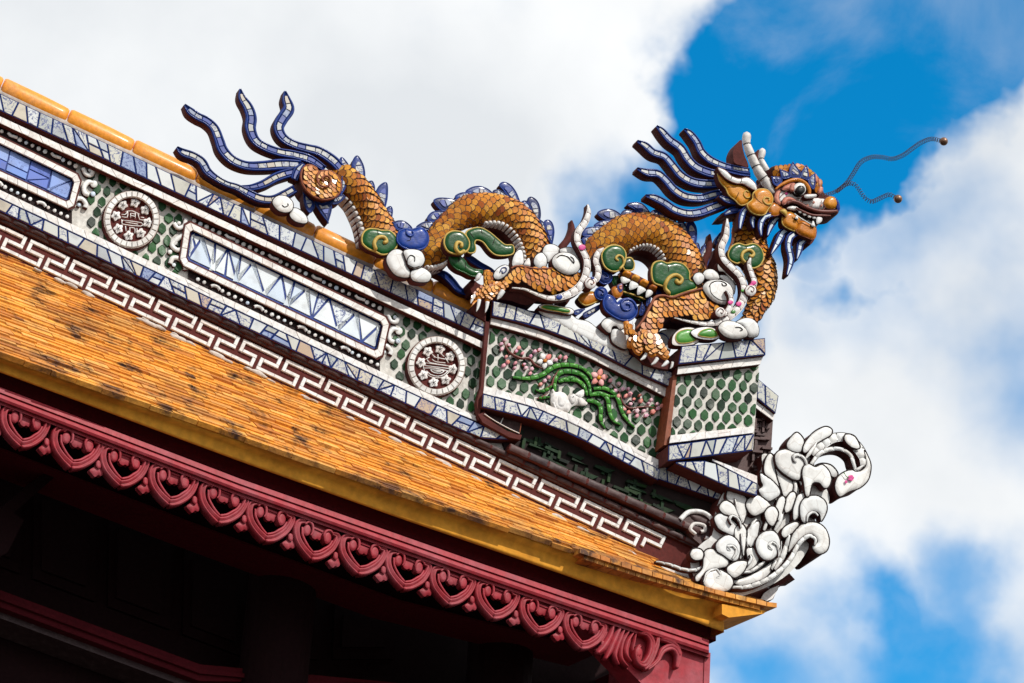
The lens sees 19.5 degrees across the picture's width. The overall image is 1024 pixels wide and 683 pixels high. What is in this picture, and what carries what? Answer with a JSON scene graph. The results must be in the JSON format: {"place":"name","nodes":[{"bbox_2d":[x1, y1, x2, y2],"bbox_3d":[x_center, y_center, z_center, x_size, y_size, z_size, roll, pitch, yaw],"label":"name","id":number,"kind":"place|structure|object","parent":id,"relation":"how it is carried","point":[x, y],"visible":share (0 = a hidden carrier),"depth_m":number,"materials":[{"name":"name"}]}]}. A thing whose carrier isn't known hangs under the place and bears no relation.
{"place":"outdoors","nodes":[
{"label":"outdoors","id":0,"kind":"place"},
{"bbox_2d":[0,358,723,682],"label":"temple building","id":1,"kind":"structure","parent":0,"point":[139,544],"depth_m":13.65,"materials":[{"name":"red paint"}]},
{"bbox_2d":[0,253,776,633],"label":"tiled roof","id":2,"kind":"structure","parent":1,"relation":"on","point":[64,331],"depth_m":13.50,"materials":[{"name":"orange tile"}]},
{"bbox_2d":[0,76,711,565],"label":"ridge wall","id":3,"kind":"structure","parent":2,"relation":"on","point":[120,220],"depth_m":14.05,"materials":[{"name":"white ceramic"}]},
{"bbox_2d":[269,195,307,227],"bbox_3d":[-1.058,-0.622,14.178,0.193,0.123,0.068,14,-28,-20],"label":"cloud ornament","id":4,"kind":"object","parent":3,"relation":"on","point":[281,205],"visible":1,"depth_m":14.16,"materials":[{"name":"white ceramic"}]},
{"bbox_2d":[173,89,947,370],"bbox_3d":[0.326,-0.713,14.911,4.143,1.780,0.359,14,-28,-20],"label":"dragon statue","id":5,"kind":"object","parent":3,"relation":"on","point":[689,283],"visible":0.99,"depth_m":14.74,"materials":[{"name":"ceramic"}]},
{"bbox_2d":[383,249,431,285],"bbox_3d":[-0.495,-0.362,14.263,0.237,0.171,0.080,14,-28,-20],"label":"cloud ornament","id":6,"kind":"object","parent":5,"relation":"attached to","point":[399,265],"visible":1,"depth_m":14.24,"materials":[{"name":"white ceramic"}]},
{"bbox_2d":[474,301,720,502],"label":"relief pier","id":7,"kind":"structure","parent":3,"relation":"attached to","point":[559,381],"depth_m":14.47,"materials":[{"name":"ceramic"}]},
{"bbox_2d":[535,311,629,354],"bbox_3d":[0.341,-0.049,14.608,0.506,0.184,0.150,14,-28,-20],"label":"cloud ornament","id":8,"kind":"object","parent":7,"relation":"on","point":[608,332],"visible":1,"depth_m":14.59,"materials":[{"name":"white ceramic"}]},
{"bbox_2d":[534,303,573,315],"bbox_3d":[0.209,-0.152,14.545,0.196,0.052,0.058,14,-28,-20],"label":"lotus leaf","id":9,"kind":"object","parent":8,"relation":"attached to","point":[557,309],"visible":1,"depth_m":14.52,"materials":[{"name":"green tile"}]},
{"bbox_2d":[655,338,764,468],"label":"end pier","id":10,"kind":"structure","parent":7,"relation":"on","point":[708,410],"depth_m":14.66,"materials":[{"name":"ceramic"}]},
{"bbox_2d":[668,327,699,349],"bbox_3d":[0.848,-0.016,14.707,0.155,0.127,0.058,14,-28,-20],"label":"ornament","id":11,"kind":"object","parent":10,"relation":"on","point":[679,338],"visible":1,"depth_m":14.68,"materials":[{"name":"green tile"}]},
{"bbox_2d":[690,326,719,342],"bbox_3d":[0.950,-0.035,14.741,0.171,0.083,0.058,14,-28,-20],"label":"lotus leaf","id":12,"kind":"object","parent":10,"relation":"on","point":[705,334],"visible":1,"depth_m":14.72,"materials":[{"name":"green tile"}]},
{"bbox_2d":[715,318,758,342],"bbox_3d":[1.118,-0.061,14.806,0.242,0.155,0.086,14,-28,-20],"label":"cloud ornament","id":13,"kind":"object","parent":10,"relation":"attached to","point":[729,331],"visible":1,"depth_m":14.77,"materials":[{"name":"white ceramic"}]},
{"bbox_2d":[667,380,777,498],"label":"wing pier","id":14,"kind":"structure","parent":3,"relation":"attached to","point":[739,477],"depth_m":14.55,"materials":[{"name":"ceramic"}]},
{"bbox_2d":[654,426,871,601],"bbox_3d":[1.194,0.857,14.680,1.158,1.024,0.331,14,-28,-20],"label":"corner finial","id":15,"kind":"object","parent":2,"relation":"on","point":[767,539],"visible":0.98,"depth_m":14.58,"materials":[{"name":"white ceramic"}]},
{"bbox_2d":[0,0,1023,682],"label":"sky","id":16,"kind":"structure","parent":0,"point":[899,329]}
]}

